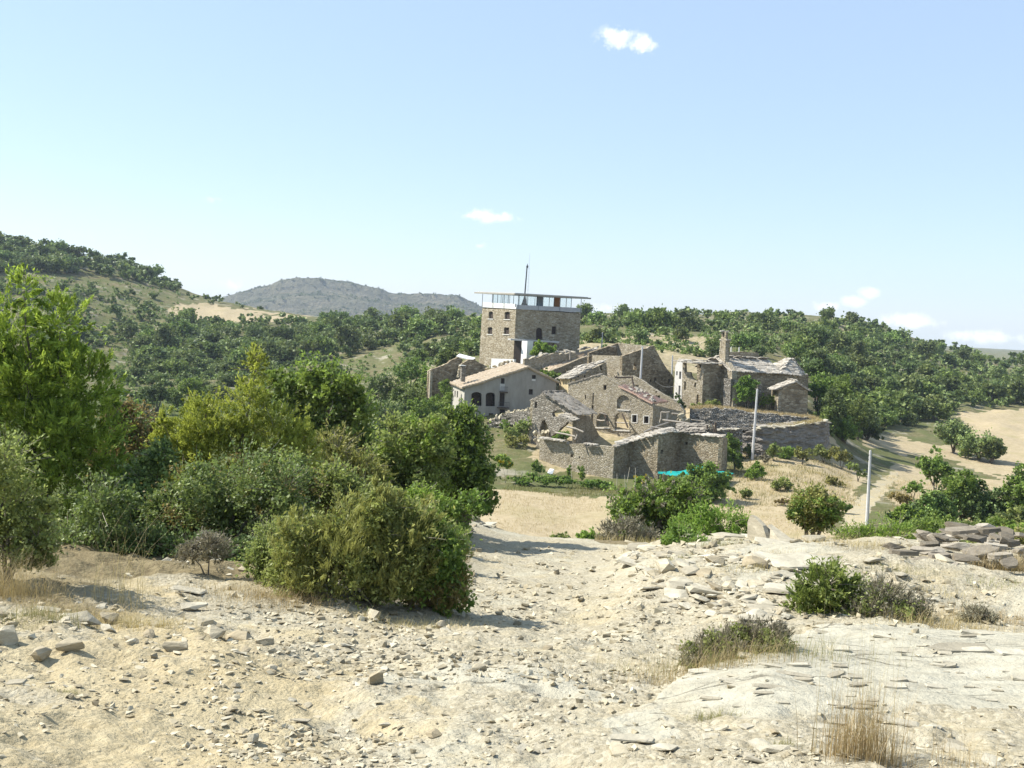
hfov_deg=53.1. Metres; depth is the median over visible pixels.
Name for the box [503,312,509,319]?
window
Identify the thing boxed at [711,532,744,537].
flat slab
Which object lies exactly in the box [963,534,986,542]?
heap slab
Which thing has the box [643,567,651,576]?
rubble slab
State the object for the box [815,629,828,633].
stone flake
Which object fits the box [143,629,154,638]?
bank stone
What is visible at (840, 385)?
hillside oak
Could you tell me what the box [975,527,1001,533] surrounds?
heap slab
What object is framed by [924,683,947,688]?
stone flake
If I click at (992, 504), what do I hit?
oak tree
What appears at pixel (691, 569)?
rubble slab
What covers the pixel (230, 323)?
holm oak
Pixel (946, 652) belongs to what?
stone flake
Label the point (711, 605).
rubble slab
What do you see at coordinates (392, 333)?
holm oak
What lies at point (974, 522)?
hollow bush
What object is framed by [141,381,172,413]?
valley oak
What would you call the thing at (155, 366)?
holm oak
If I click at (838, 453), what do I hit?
bank bush
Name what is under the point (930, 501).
oak tree
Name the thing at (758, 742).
track stone
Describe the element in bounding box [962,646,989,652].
stone flake
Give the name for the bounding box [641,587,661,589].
rubble slab
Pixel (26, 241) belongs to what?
holm oak
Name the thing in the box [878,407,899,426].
holm oak
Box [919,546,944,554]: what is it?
heap slab
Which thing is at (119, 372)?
holm oak
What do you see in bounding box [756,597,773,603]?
rubble slab
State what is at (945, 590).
grass tuft
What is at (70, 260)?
holm oak
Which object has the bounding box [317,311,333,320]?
holm oak
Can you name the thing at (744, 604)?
rubble slab
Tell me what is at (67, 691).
grass tuft
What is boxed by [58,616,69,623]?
rock
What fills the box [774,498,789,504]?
bank shrub
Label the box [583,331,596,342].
holm oak
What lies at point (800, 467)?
bank grass
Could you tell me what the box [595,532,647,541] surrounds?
verge grass
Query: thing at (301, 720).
rock
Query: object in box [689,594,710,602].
rubble slab
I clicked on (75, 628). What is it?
bank stone
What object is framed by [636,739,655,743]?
track stone
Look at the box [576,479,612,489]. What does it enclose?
garden rows
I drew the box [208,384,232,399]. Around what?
holm oak
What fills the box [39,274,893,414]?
undergrowth
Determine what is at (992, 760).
track stone
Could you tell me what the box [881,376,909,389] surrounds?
holm oak
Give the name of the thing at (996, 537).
heap slab
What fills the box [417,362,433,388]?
valley oak
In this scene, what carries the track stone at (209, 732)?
on the ground at (94, 736)
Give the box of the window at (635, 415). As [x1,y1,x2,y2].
[631,414,637,422]
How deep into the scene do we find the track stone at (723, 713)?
6.82 m
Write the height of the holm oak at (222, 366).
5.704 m
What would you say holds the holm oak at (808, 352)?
on the ground at (94, 736)
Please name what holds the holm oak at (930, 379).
on the ground at (94, 736)
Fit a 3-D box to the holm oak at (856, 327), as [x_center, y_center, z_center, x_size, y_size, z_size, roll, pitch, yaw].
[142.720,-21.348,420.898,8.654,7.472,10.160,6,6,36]
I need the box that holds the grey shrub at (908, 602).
[835,565,938,622]
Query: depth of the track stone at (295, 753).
6.29 m
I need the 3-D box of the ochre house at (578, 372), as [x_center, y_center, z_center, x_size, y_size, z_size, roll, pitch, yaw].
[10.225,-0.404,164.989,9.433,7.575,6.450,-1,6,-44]
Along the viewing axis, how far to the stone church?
160.46 m
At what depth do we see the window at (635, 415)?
145.79 m
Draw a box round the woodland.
[0,231,1023,417]
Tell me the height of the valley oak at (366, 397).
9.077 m
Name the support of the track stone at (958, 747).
on the ground at (94, 736)
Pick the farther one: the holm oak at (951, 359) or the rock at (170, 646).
the holm oak at (951, 359)
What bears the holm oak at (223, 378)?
on the ground at (94, 736)
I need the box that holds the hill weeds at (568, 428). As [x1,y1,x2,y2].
[487,365,688,455]
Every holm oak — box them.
[0,233,6,244]
[0,244,22,257]
[0,249,8,260]
[0,257,6,272]
[3,237,23,247]
[3,250,21,260]
[10,235,37,247]
[18,246,38,257]
[22,253,46,270]
[27,242,43,255]
[38,257,58,273]
[40,242,58,259]
[47,254,69,273]
[50,238,67,254]
[50,251,71,268]
[62,255,83,272]
[62,327,88,341]
[63,244,86,257]
[92,255,113,273]
[112,364,131,383]
[116,258,137,268]
[116,323,138,338]
[125,335,154,351]
[125,349,136,364]
[129,343,169,365]
[129,366,148,378]
[130,350,153,368]
[133,264,157,281]
[133,387,148,398]
[133,397,157,414]
[136,334,160,347]
[137,325,158,343]
[144,264,165,276]
[145,361,164,373]
[151,324,180,348]
[152,370,172,382]
[160,355,188,376]
[164,347,193,361]
[164,384,187,408]
[165,344,183,353]
[168,318,198,337]
[172,336,182,346]
[176,356,195,363]
[178,308,197,322]
[179,337,208,348]
[184,348,208,364]
[185,365,208,377]
[188,331,219,342]
[188,361,200,367]
[189,328,204,335]
[189,356,213,371]
[193,377,210,388]
[195,342,215,360]
[199,383,215,394]
[203,328,222,342]
[203,341,225,359]
[205,321,225,330]
[207,361,233,375]
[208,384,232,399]
[216,371,236,386]
[219,323,240,337]
[219,332,239,341]
[221,335,243,348]
[222,371,246,385]
[224,319,240,329]
[227,339,260,370]
[228,336,253,345]
[241,335,262,348]
[244,326,264,337]
[259,365,276,376]
[260,340,293,367]
[261,324,296,341]
[274,337,297,348]
[275,346,308,361]
[277,342,294,350]
[287,325,301,333]
[293,322,309,334]
[293,332,310,341]
[296,338,320,356]
[305,331,337,358]
[308,319,335,335]
[309,329,331,337]
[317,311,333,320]
[318,314,340,328]
[324,310,348,323]
[334,324,363,353]
[339,314,363,329]
[353,312,372,326]
[358,317,380,331]
[360,334,377,349]
[364,307,383,320]
[364,329,386,344]
[379,325,400,340]
[387,311,411,331]
[393,302,419,315]
[397,328,414,340]
[404,313,442,338]
[410,348,428,361]
[419,309,438,320]
[422,342,441,357]
[424,306,445,313]
[424,313,449,334]
[438,305,464,320]
[441,337,452,346]
[447,336,467,351]
[458,337,479,355]
[467,315,481,329]
[468,325,480,338]
[576,300,594,318]
[582,308,608,324]
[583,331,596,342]
[589,328,609,342]
[612,302,631,317]
[620,309,636,319]
[625,306,655,328]
[631,329,649,344]
[644,303,677,331]
[668,314,682,327]
[672,325,689,341]
[675,310,697,324]
[681,316,704,331]
[701,334,719,349]
[704,345,719,356]
[715,309,737,324]
[731,329,751,349]
[745,330,761,347]
[746,311,760,323]
[752,312,783,333]
[752,344,768,356]
[763,307,782,317]
[778,316,800,333]
[778,338,805,360]
[782,331,803,343]
[790,323,810,335]
[791,330,818,356]
[797,347,816,360]
[797,356,817,377]
[803,317,837,330]
[804,347,833,367]
[808,325,835,349]
[814,324,834,336]
[816,304,834,320]
[816,345,828,355]
[822,393,864,415]
[823,357,848,375]
[825,330,848,353]
[828,353,846,366]
[836,370,855,379]
[842,360,857,373]
[843,311,862,325]
[844,335,861,346]
[845,339,872,356]
[845,375,865,390]
[846,329,864,340]
[846,351,881,370]
[847,323,871,334]
[855,364,889,377]
[855,388,900,414]
[861,375,883,391]
[863,337,879,352]
[867,406,880,423]
[869,375,887,388]
[870,383,895,392]
[876,356,893,366]
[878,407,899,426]
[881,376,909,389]
[882,329,905,346]
[885,351,903,361]
[890,327,912,342]
[892,387,910,394]
[892,388,923,413]
[893,371,923,393]
[894,407,909,422]
[899,360,917,374]
[901,410,920,425]
[908,339,939,360]
[908,372,937,384]
[915,396,937,419]
[916,359,949,376]
[917,378,942,397]
[920,393,951,404]
[924,339,945,353]
[924,398,951,420]
[931,367,961,390]
[935,409,956,419]
[940,375,963,391]
[941,352,958,367]
[944,367,975,390]
[957,350,974,361]
[957,380,985,397]
[964,387,987,404]
[970,350,991,363]
[981,380,1007,398]
[987,364,1007,375]
[988,372,1006,381]
[998,370,1020,381]
[998,375,1023,402]
[1015,350,1023,365]
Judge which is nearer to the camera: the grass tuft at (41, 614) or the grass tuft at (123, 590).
the grass tuft at (41, 614)
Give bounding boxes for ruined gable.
[456,354,486,378]
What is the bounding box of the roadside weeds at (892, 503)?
[878,475,997,526]
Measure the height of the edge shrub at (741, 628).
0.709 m
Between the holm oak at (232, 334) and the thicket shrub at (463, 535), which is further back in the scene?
the holm oak at (232, 334)
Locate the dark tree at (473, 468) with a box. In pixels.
[435,398,504,525]
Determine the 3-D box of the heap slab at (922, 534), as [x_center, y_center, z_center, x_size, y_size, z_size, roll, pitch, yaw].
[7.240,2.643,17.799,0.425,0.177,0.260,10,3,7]
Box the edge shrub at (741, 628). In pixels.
[676,613,797,668]
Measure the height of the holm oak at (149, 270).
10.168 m
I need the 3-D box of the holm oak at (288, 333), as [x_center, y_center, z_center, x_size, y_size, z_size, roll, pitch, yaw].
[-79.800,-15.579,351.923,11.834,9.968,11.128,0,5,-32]
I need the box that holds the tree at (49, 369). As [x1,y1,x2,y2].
[0,262,143,542]
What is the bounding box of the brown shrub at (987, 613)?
[955,599,1005,625]
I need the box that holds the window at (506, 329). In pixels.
[502,328,509,334]
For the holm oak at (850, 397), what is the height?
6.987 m
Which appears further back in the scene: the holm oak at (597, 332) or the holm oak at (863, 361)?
the holm oak at (863, 361)
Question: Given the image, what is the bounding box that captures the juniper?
[778,554,884,614]
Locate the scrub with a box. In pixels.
[224,277,482,316]
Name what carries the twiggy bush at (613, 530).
on the ground at (94, 736)
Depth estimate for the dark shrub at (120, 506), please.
15.53 m
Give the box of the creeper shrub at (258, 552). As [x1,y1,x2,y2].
[234,513,295,586]
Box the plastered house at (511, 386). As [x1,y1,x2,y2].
[450,360,559,415]
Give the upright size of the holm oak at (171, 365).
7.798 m
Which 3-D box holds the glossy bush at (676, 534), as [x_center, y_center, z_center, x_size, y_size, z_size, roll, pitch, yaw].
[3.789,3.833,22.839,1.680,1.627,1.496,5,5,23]
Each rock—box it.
[0,625,18,644]
[31,645,51,661]
[33,606,60,612]
[56,637,84,651]
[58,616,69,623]
[64,610,101,624]
[99,612,118,624]
[162,641,187,651]
[170,585,206,593]
[180,602,207,609]
[194,616,216,625]
[203,625,226,638]
[225,630,253,640]
[247,733,258,742]
[255,636,273,644]
[290,718,310,721]
[343,626,353,634]
[367,669,383,684]
[368,608,380,619]
[436,620,445,628]
[471,663,486,671]
[516,743,528,750]
[608,734,654,742]
[761,744,789,752]
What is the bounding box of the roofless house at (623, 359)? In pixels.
[587,343,673,395]
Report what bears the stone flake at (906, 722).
on the ground at (94, 736)
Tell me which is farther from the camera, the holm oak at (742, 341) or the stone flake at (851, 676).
the holm oak at (742, 341)
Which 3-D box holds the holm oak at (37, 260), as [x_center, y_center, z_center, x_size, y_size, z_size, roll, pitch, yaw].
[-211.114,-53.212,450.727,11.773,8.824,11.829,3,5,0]
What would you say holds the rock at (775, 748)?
on the ground at (94, 736)
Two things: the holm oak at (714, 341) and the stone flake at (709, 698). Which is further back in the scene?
the holm oak at (714, 341)
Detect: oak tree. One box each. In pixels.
[263,348,383,519]
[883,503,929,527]
[908,487,962,521]
[915,444,954,489]
[932,468,991,521]
[956,486,1012,521]
[1000,461,1023,511]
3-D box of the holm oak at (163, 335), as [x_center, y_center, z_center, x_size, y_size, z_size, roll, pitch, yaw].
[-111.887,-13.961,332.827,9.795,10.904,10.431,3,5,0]
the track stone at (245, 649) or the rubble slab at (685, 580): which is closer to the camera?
the track stone at (245, 649)
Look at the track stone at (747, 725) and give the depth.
6.43 m
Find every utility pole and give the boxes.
[640,346,642,378]
[671,355,672,375]
[751,389,757,459]
[865,450,871,524]
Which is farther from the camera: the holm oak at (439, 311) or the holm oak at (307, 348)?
the holm oak at (439, 311)
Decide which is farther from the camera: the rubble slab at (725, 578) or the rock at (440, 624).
the rubble slab at (725, 578)
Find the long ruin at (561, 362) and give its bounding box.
[523,346,598,383]
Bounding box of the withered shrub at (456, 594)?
[397,565,478,618]
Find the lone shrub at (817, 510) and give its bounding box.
[782,481,847,534]
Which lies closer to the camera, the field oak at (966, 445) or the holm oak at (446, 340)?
the field oak at (966, 445)
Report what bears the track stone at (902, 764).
on the ground at (94, 736)
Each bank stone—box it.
[4,621,18,625]
[5,679,27,684]
[44,626,50,631]
[68,626,77,630]
[96,603,106,608]
[101,624,115,632]
[124,637,138,642]
[125,638,135,644]
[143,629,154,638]
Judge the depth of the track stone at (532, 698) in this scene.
7.65 m
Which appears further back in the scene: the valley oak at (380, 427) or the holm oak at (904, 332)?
the holm oak at (904, 332)
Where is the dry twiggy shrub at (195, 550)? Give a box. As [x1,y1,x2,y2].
[170,526,239,575]
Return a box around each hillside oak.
[804,359,830,411]
[808,371,833,415]
[811,385,849,426]
[813,406,836,436]
[824,373,855,402]
[829,410,862,442]
[839,390,876,439]
[857,417,886,439]
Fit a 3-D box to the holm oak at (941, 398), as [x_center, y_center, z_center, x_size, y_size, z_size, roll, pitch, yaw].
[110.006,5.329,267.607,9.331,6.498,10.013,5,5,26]
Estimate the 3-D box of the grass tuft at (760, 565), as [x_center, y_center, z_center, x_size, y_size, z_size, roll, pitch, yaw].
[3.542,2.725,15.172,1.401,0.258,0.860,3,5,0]
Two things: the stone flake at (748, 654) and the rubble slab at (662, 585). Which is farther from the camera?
the rubble slab at (662, 585)
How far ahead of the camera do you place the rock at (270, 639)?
9.59 m
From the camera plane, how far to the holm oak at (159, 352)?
291.28 m
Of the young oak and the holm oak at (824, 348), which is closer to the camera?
the young oak
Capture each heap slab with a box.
[882,542,906,548]
[888,548,918,555]
[910,546,936,551]
[910,556,927,559]
[916,529,931,540]
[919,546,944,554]
[920,541,939,546]
[926,533,960,541]
[928,552,950,558]
[932,532,948,539]
[940,543,970,549]
[944,521,968,526]
[944,526,978,534]
[951,553,979,561]
[952,534,968,540]
[962,545,1001,559]
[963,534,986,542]
[971,526,994,535]
[975,523,994,526]
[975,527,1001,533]
[984,542,1007,549]
[987,551,1013,559]
[989,533,1000,540]
[997,526,1014,534]
[998,530,1014,538]
[999,537,1019,547]
[999,556,1017,568]
[1011,548,1023,553]
[1014,532,1023,537]
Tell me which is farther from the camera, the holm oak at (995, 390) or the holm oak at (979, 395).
the holm oak at (995, 390)
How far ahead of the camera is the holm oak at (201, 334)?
353.92 m
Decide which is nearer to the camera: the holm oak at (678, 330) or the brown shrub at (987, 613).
the brown shrub at (987, 613)
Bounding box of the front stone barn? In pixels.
[539,411,727,478]
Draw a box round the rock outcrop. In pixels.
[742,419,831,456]
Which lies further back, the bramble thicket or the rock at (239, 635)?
the bramble thicket
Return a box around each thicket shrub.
[110,434,184,548]
[129,520,270,561]
[273,442,383,527]
[313,479,471,561]
[429,487,491,544]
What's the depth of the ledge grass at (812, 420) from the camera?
147.14 m
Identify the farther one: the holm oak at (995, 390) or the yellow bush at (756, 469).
the holm oak at (995, 390)
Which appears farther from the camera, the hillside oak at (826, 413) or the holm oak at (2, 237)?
the holm oak at (2, 237)
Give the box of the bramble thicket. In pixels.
[128,432,327,553]
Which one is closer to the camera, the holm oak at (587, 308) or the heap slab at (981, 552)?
the heap slab at (981, 552)
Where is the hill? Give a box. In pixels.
[222,278,481,318]
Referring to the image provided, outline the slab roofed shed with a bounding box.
[529,390,599,448]
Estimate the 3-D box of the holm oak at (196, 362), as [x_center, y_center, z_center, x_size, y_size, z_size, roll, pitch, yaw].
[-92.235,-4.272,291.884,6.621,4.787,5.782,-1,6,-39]
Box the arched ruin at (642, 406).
[567,373,685,437]
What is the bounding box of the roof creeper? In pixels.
[540,367,560,380]
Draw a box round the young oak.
[360,406,462,497]
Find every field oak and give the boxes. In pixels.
[930,418,972,452]
[953,427,1006,459]
[977,437,1007,463]
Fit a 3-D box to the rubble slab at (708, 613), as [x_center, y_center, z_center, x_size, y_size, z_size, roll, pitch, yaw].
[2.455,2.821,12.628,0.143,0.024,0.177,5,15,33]
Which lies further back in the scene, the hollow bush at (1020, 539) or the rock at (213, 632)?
the hollow bush at (1020, 539)
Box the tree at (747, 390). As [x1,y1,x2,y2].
[732,374,760,408]
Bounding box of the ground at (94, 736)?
[0,250,1023,767]
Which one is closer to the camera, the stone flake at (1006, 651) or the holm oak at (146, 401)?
the stone flake at (1006, 651)
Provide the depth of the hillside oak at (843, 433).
164.80 m
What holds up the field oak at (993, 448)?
on the ground at (94, 736)
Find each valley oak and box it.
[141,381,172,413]
[176,377,206,399]
[324,358,351,382]
[335,384,374,418]
[351,415,394,442]
[365,373,401,406]
[368,397,410,428]
[388,379,435,405]
[393,356,424,391]
[398,396,443,420]
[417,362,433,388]
[433,347,462,366]
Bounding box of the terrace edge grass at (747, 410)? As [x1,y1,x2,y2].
[689,403,818,418]
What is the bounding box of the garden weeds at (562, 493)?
[501,477,637,496]
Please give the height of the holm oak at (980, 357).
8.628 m
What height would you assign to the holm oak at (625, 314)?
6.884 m
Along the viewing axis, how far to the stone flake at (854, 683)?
7.74 m
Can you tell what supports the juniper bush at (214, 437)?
on the ground at (94, 736)
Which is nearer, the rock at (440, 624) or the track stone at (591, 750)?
the track stone at (591, 750)
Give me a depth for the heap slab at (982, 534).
24.54 m
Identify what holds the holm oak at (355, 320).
on the ground at (94, 736)
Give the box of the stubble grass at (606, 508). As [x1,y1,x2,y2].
[494,490,809,536]
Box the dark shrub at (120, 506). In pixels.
[47,468,148,555]
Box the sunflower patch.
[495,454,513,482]
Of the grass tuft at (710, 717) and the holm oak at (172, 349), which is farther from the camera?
the holm oak at (172, 349)
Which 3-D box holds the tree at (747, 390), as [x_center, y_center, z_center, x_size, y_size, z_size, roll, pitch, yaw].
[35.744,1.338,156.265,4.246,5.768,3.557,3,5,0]
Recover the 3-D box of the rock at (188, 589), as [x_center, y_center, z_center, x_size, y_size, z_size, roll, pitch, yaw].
[-3.870,2.456,12.245,0.439,0.016,0.183,9,4,0]
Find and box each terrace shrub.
[690,399,721,405]
[759,393,774,410]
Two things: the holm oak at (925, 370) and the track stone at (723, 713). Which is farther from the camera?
the holm oak at (925, 370)
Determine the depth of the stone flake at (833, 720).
6.77 m
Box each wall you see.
[427,357,461,397]
[486,407,529,427]
[491,358,515,367]
[689,406,816,429]
[706,426,742,460]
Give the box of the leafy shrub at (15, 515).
[0,424,76,582]
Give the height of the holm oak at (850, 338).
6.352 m
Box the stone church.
[673,330,807,408]
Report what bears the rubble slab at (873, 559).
on the ground at (94, 736)
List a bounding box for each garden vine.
[531,459,544,472]
[566,465,571,476]
[577,465,585,480]
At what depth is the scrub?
2323.98 m
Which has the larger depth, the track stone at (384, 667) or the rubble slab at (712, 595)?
the rubble slab at (712, 595)
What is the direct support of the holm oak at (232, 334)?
on the ground at (94, 736)
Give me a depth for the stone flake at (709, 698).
7.33 m
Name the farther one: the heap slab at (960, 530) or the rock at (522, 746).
the heap slab at (960, 530)
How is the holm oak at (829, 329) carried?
on the ground at (94, 736)
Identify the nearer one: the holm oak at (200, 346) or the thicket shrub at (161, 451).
the thicket shrub at (161, 451)
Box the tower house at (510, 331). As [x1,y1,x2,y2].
[474,259,590,365]
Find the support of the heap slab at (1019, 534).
on the heap slab
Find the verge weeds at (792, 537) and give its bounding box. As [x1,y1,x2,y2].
[622,534,974,542]
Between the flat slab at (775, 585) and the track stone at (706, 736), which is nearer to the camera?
the track stone at (706, 736)
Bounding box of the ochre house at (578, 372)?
[556,359,607,393]
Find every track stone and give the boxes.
[205,729,212,734]
[225,705,237,712]
[227,697,238,701]
[230,682,239,687]
[233,688,242,692]
[234,727,248,734]
[240,646,251,652]
[264,664,277,669]
[290,751,301,755]
[303,702,311,707]
[339,643,352,646]
[378,722,390,726]
[380,665,387,669]
[415,754,426,758]
[425,728,441,737]
[514,748,522,753]
[529,696,537,700]
[540,748,549,753]
[543,645,552,649]
[567,714,576,719]
[588,748,594,753]
[606,740,625,746]
[609,741,627,756]
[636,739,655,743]
[651,743,678,750]
[661,716,668,721]
[702,733,719,739]
[715,725,728,730]
[720,711,736,714]
[738,722,754,729]
[742,755,764,762]
[748,738,772,750]
[770,728,779,733]
[810,740,817,748]
[850,722,867,732]
[897,761,906,767]
[914,754,924,759]
[924,724,940,729]
[940,742,967,752]
[944,738,964,745]
[980,753,1000,765]
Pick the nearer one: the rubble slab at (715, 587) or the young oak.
the rubble slab at (715, 587)
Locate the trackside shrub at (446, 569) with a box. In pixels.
[370,502,481,617]
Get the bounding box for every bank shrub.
[734,487,752,498]
[757,452,771,463]
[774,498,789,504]
[825,475,846,485]
[841,501,852,511]
[845,461,867,481]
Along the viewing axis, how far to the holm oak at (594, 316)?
350.23 m
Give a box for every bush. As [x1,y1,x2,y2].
[84,394,181,494]
[134,341,334,497]
[253,476,455,609]
[304,418,398,517]
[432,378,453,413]
[499,419,514,428]
[503,416,531,439]
[503,433,530,447]
[549,531,570,537]
[552,431,570,439]
[575,526,599,538]
[592,507,664,542]
[601,468,715,540]
[633,474,651,485]
[657,497,750,538]
[659,520,708,544]
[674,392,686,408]
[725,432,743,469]
[742,443,754,459]
[744,460,766,479]
[765,442,783,460]
[770,475,795,490]
[776,445,795,458]
[794,446,812,464]
[808,444,831,462]
[827,446,853,468]
[828,511,920,539]
[876,519,916,533]
[894,529,922,538]
[907,510,961,532]
[936,518,981,532]
[978,514,1017,533]
[991,505,1023,527]
[995,521,1023,544]
[996,522,1023,531]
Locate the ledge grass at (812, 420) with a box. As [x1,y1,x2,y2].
[751,417,822,426]
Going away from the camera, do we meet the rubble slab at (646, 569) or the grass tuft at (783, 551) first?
the rubble slab at (646, 569)
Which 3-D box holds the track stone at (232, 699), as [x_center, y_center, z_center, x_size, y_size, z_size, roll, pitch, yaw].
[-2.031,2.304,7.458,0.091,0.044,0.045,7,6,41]
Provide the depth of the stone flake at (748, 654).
8.81 m
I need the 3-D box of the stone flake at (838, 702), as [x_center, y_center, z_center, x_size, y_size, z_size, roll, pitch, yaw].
[2.266,2.210,7.086,0.187,0.009,0.076,6,7,-3]
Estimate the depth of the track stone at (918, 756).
5.51 m
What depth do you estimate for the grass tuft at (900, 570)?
15.20 m
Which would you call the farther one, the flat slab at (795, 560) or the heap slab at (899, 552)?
the heap slab at (899, 552)
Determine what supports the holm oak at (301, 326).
on the ground at (94, 736)
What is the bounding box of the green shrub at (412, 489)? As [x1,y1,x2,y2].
[394,477,449,514]
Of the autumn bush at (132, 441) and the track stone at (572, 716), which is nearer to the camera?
the track stone at (572, 716)
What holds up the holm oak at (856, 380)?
on the ground at (94, 736)
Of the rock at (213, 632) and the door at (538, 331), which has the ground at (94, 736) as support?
the rock at (213, 632)
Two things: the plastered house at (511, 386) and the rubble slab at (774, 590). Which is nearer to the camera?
the rubble slab at (774, 590)
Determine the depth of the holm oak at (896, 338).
421.06 m
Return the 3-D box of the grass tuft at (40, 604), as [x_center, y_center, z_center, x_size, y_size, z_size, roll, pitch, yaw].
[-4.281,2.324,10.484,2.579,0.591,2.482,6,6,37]
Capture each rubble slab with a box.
[615,552,630,562]
[617,556,636,565]
[627,542,647,550]
[637,545,657,552]
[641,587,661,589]
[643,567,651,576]
[647,569,660,576]
[655,558,674,572]
[656,550,675,557]
[656,582,686,587]
[662,598,672,601]
[664,587,688,597]
[665,581,684,588]
[667,576,692,585]
[668,603,677,607]
[674,551,685,555]
[675,559,689,567]
[678,602,690,608]
[679,564,698,574]
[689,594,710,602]
[696,568,712,576]
[704,609,715,615]
[705,555,724,565]
[705,594,716,597]
[706,602,721,608]
[707,581,723,590]
[719,599,730,605]
[720,607,732,611]
[721,576,730,580]
[722,580,735,590]
[723,614,737,618]
[727,615,740,624]
[728,557,740,563]
[735,579,747,588]
[737,603,753,606]
[739,594,757,600]
[741,599,756,603]
[742,556,767,568]
[746,579,764,587]
[746,608,767,620]
[752,551,771,558]
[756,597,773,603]
[760,576,770,581]
[764,588,790,593]
[764,610,775,613]
[769,569,794,578]
[770,615,782,620]
[773,572,781,575]
[777,566,801,571]
[777,606,785,612]
[781,613,794,618]
[863,557,883,561]
[885,573,903,582]
[891,581,909,589]
[893,572,908,576]
[934,554,955,562]
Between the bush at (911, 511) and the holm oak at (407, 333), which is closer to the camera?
the bush at (911, 511)
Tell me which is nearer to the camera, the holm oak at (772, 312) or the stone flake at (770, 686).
the stone flake at (770, 686)
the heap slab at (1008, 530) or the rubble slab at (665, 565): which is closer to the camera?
the rubble slab at (665, 565)
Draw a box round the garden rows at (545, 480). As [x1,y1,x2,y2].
[506,471,575,486]
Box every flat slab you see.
[685,585,722,594]
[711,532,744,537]
[738,613,784,620]
[748,604,776,610]
[754,537,789,543]
[763,582,795,591]
[770,552,829,568]
[801,535,825,541]
[877,539,900,544]
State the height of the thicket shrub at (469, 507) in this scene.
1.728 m
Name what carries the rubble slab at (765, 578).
on the ground at (94, 736)
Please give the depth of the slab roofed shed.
139.53 m
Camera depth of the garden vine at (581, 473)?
125.24 m
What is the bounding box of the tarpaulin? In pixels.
[657,467,733,480]
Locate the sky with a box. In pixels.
[0,0,1023,349]
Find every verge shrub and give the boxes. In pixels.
[886,492,912,504]
[900,479,925,500]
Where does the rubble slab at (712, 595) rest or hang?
on the ground at (94, 736)
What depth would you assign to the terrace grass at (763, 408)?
157.11 m
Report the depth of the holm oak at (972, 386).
300.30 m
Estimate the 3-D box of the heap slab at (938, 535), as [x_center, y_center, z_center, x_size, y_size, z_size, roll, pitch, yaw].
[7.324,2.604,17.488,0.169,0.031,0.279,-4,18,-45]
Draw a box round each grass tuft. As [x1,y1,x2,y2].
[0,543,104,604]
[0,585,229,628]
[0,602,122,630]
[20,503,246,610]
[50,685,84,697]
[73,603,204,631]
[155,574,388,616]
[334,607,498,629]
[526,624,915,684]
[562,624,844,685]
[641,552,697,569]
[674,703,749,725]
[677,536,753,545]
[705,561,787,575]
[735,545,829,554]
[737,734,803,746]
[794,669,947,767]
[794,715,1022,767]
[796,529,882,544]
[814,595,920,756]
[815,533,918,550]
[843,599,1023,632]
[848,551,967,585]
[883,576,1005,603]
[930,598,1023,625]
[931,570,1023,593]
[952,542,1023,573]
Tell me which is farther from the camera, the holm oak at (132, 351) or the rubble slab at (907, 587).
the holm oak at (132, 351)
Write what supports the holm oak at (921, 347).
on the ground at (94, 736)
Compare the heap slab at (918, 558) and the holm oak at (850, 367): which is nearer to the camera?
the heap slab at (918, 558)
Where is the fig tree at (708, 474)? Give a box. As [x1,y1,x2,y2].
[672,459,735,500]
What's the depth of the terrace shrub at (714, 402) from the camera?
157.44 m
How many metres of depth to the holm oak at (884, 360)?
336.19 m
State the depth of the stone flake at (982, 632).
10.59 m
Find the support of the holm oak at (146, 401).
on the ground at (94, 736)
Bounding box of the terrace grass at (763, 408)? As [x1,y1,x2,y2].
[724,405,811,415]
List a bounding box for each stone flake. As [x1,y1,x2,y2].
[688,668,710,673]
[699,695,722,700]
[718,677,735,680]
[737,651,757,657]
[752,683,785,688]
[753,691,773,694]
[760,662,781,667]
[776,670,812,677]
[776,700,789,704]
[786,662,807,666]
[793,676,813,681]
[810,723,832,728]
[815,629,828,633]
[827,645,849,650]
[827,670,843,677]
[827,700,851,706]
[827,719,852,724]
[832,664,847,667]
[840,674,861,678]
[847,682,866,686]
[854,704,871,708]
[856,700,876,706]
[870,632,891,637]
[873,713,918,726]
[882,682,907,688]
[890,677,907,681]
[894,648,918,652]
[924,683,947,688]
[927,642,994,652]
[929,663,945,665]
[937,650,952,654]
[937,662,956,667]
[959,629,974,633]
[959,634,976,636]
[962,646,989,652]
[974,630,994,634]
[995,648,1023,654]
[1011,674,1023,680]
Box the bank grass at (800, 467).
[724,452,860,505]
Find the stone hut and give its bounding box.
[767,378,812,415]
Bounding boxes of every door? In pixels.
[499,393,504,405]
[513,340,521,363]
[536,328,541,339]
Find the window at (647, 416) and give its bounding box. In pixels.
[643,415,648,423]
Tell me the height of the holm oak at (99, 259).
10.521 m
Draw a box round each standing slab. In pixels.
[747,515,769,538]
[767,524,792,541]
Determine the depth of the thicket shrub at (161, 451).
17.52 m
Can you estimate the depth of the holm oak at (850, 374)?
253.70 m
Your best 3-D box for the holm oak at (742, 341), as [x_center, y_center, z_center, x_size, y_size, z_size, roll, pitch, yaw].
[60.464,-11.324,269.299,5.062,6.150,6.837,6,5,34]
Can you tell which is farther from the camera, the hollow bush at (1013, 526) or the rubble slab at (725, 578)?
the hollow bush at (1013, 526)

